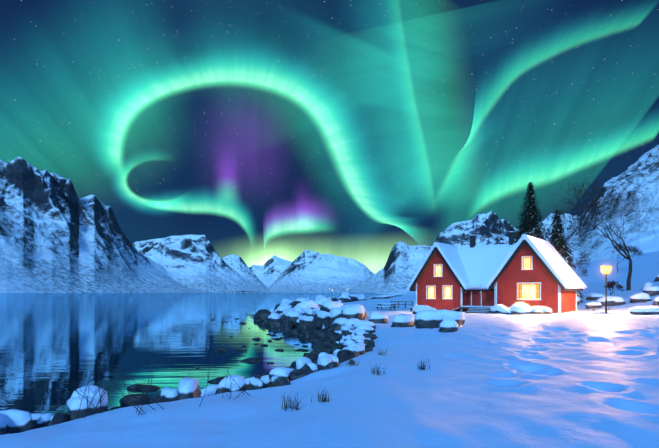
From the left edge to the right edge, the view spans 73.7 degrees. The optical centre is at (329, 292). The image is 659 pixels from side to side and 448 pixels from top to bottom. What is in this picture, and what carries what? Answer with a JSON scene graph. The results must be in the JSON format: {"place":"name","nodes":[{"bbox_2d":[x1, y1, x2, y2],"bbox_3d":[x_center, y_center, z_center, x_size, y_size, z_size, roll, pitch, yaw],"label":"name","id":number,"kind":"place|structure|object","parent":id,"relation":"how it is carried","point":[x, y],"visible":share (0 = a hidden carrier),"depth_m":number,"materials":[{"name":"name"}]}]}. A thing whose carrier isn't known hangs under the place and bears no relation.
{"place":"outdoors","nodes":[
{"label":"outdoors","id":0,"kind":"place"},
{"bbox_2d":[0,293,385,414],"bbox_3d":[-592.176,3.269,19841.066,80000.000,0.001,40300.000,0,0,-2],"label":"fjord water","id":1,"kind":"structure","parent":0,"point":[45,338],"depth_m":28.75,"materials":[{"name":"blue liquid"}]},
{"bbox_2d":[221,291,262,292],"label":"wooded islet","id":2,"kind":"object","parent":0,"point":[242,292],"visible":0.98,"depth_m":3263.03,"materials":[{"name":"white"}]},
{"bbox_2d":[0,251,658,447],"bbox_3d":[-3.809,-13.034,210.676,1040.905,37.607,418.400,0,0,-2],"label":"snow ground","id":3,"kind":"structure","parent":0,"point":[582,376],"depth_m":8.05,"materials":[{"name":"white snow"}]},
{"bbox_2d":[61,345,133,417],"bbox_3d":[-4.258,1.567,8.330,0.787,1.550,1.417,0,0,39],"label":"twig bush","id":4,"kind":"object","parent":3,"relation":"on","point":[90,404],"visible":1,"depth_m":8.23,"materials":[{"name":"brown plant"}]},
{"bbox_2d":[104,351,215,415],"bbox_3d":[-3.022,1.517,7.739,1.835,1.186,1.527,0,0,-25],"label":"twig bush","id":5,"kind":"object","parent":3,"relation":"on","point":[145,392],"visible":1,"depth_m":7.63,"materials":[{"name":"brown plant"}]},
{"bbox_2d":[221,358,249,399],"bbox_3d":[-1.873,1.733,8.982,0.666,0.869,0.604,0,0,32],"label":"twig bush","id":6,"kind":"object","parent":3,"relation":"on","point":[236,383],"visible":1,"depth_m":9.00,"materials":[{"name":"brown plant"}]},
{"bbox_2d":[266,374,284,386],"bbox_3d":[-1.311,2.120,10.446,0.460,0.280,0.800,0,0,-41],"label":"grass tuft","id":7,"kind":"object","parent":3,"relation":"on","point":[273,384],"visible":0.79,"depth_m":10.47,"materials":[{"name":"brown"}]},
{"bbox_2d":[278,392,307,411],"bbox_3d":[-0.691,1.908,7.761,0.586,0.356,0.506,0,0,20],"label":"grass tuft","id":8,"kind":"object","parent":3,"relation":"on","point":[293,406],"visible":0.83,"depth_m":7.80,"materials":[{"name":"brown"}]},
{"bbox_2d":[311,387,329,401],"bbox_3d":[-0.147,1.916,8.170,0.560,0.277,0.425,0,0,-35],"label":"grass tuft","id":9,"kind":"object","parent":3,"relation":"on","point":[319,396],"visible":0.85,"depth_m":8.22,"materials":[{"name":"brown"}]},
{"bbox_2d":[0,273,658,434],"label":"shore rocks","id":10,"kind":"object","parent":3,"relation":"on","point":[349,335],"visible":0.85,"depth_m":26.41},
{"bbox_2d":[345,358,358,365],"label":"grass tuft","id":11,"kind":"object","parent":3,"relation":"on","point":[352,363],"visible":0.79,"depth_m":12.88,"materials":[{"name":"brown plant"}]},
{"bbox_2d":[370,363,387,374],"bbox_3d":[1.254,1.921,11.114,0.647,0.334,0.481,0,0,-39],"label":"grass tuft","id":12,"kind":"object","parent":3,"relation":"on","point":[373,371],"visible":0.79,"depth_m":11.13,"materials":[{"name":"brown"}]},
{"bbox_2d":[374,303,397,310],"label":"picnic table","id":13,"kind":"object","parent":3,"relation":"on","point":[390,307],"visible":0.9,"depth_m":50.26,"materials":[{"name":"brown wood"}]},
{"bbox_2d":[391,301,413,307],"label":"timber rail","id":14,"kind":"object","parent":3,"relation":"on","point":[398,304],"visible":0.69,"depth_m":55.01,"materials":[{"name":"brown wood"}]},
{"bbox_2d":[417,356,429,369],"bbox_3d":[2.583,1.968,12.184,0.571,0.386,0.445,0,0,-44],"label":"grass tuft","id":15,"kind":"object","parent":3,"relation":"on","point":[423,367],"visible":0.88,"depth_m":12.21,"materials":[{"name":"brown"}]},
{"bbox_2d":[407,231,586,313],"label":"cabin","id":16,"kind":"object","parent":3,"relation":"on","point":[530,271],"visible":0.81,"depth_m":44.02,"materials":[{"name":"red wood"}]},
{"bbox_2d":[514,182,548,242],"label":"tall spruce","id":17,"kind":"object","parent":3,"relation":"on","point":[529,223],"depth_m":60.92,"materials":[{"name":"green plant"}]},
{"bbox_2d":[548,210,585,301],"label":"evergreen tree","id":18,"kind":"object","parent":3,"relation":"on","point":[559,246],"depth_m":58.36,"materials":[{"name":"green plant"}]},
{"bbox_2d":[568,250,590,277],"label":"bare tree","id":19,"kind":"object","parent":3,"relation":"on","point":[586,261],"visible":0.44,"depth_m":76.16,"materials":[{"name":"brown plant"}]},
{"bbox_2d":[543,179,658,290],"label":"bare tree","id":20,"kind":"object","parent":3,"relation":"on","point":[628,257],"visible":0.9,"depth_m":60.11,"materials":[{"name":"brown plant"}]},
{"bbox_2d":[600,263,611,312],"bbox_3d":[23.242,-0.222,36.907,0.720,4.600,0.720,0,0,-27],"label":"street lantern","id":21,"kind":"object","parent":3,"relation":"on","point":[606,268],"visible":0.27,"depth_m":36.85,"materials":[{"name":"black metal"}]},
{"bbox_2d":[603,281,623,295],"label":"bare bush","id":22,"kind":"object","parent":3,"relation":"on","point":[612,283],"visible":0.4,"depth_m":56.99,"materials":[{"name":"brown plant"}]},
{"bbox_2d":[612,243,643,272],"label":"bare tree","id":23,"kind":"object","parent":3,"relation":"on","point":[636,251],"visible":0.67,"depth_m":87.61,"materials":[{"name":"brown plant"}]},
{"bbox_2d":[0,145,658,294],"bbox_3d":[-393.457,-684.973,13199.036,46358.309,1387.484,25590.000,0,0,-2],"label":"mountain terrain","id":24,"kind":"structure","parent":0,"point":[58,234],"depth_m":3576.54,"materials":[{"name":"white snow"}]},
{"bbox_2d":[0,0,658,273],"label":"sky","id":25,"kind":"structure","parent":0,"point":[261,129],"materials":[{"name":"teal"}]}
]}

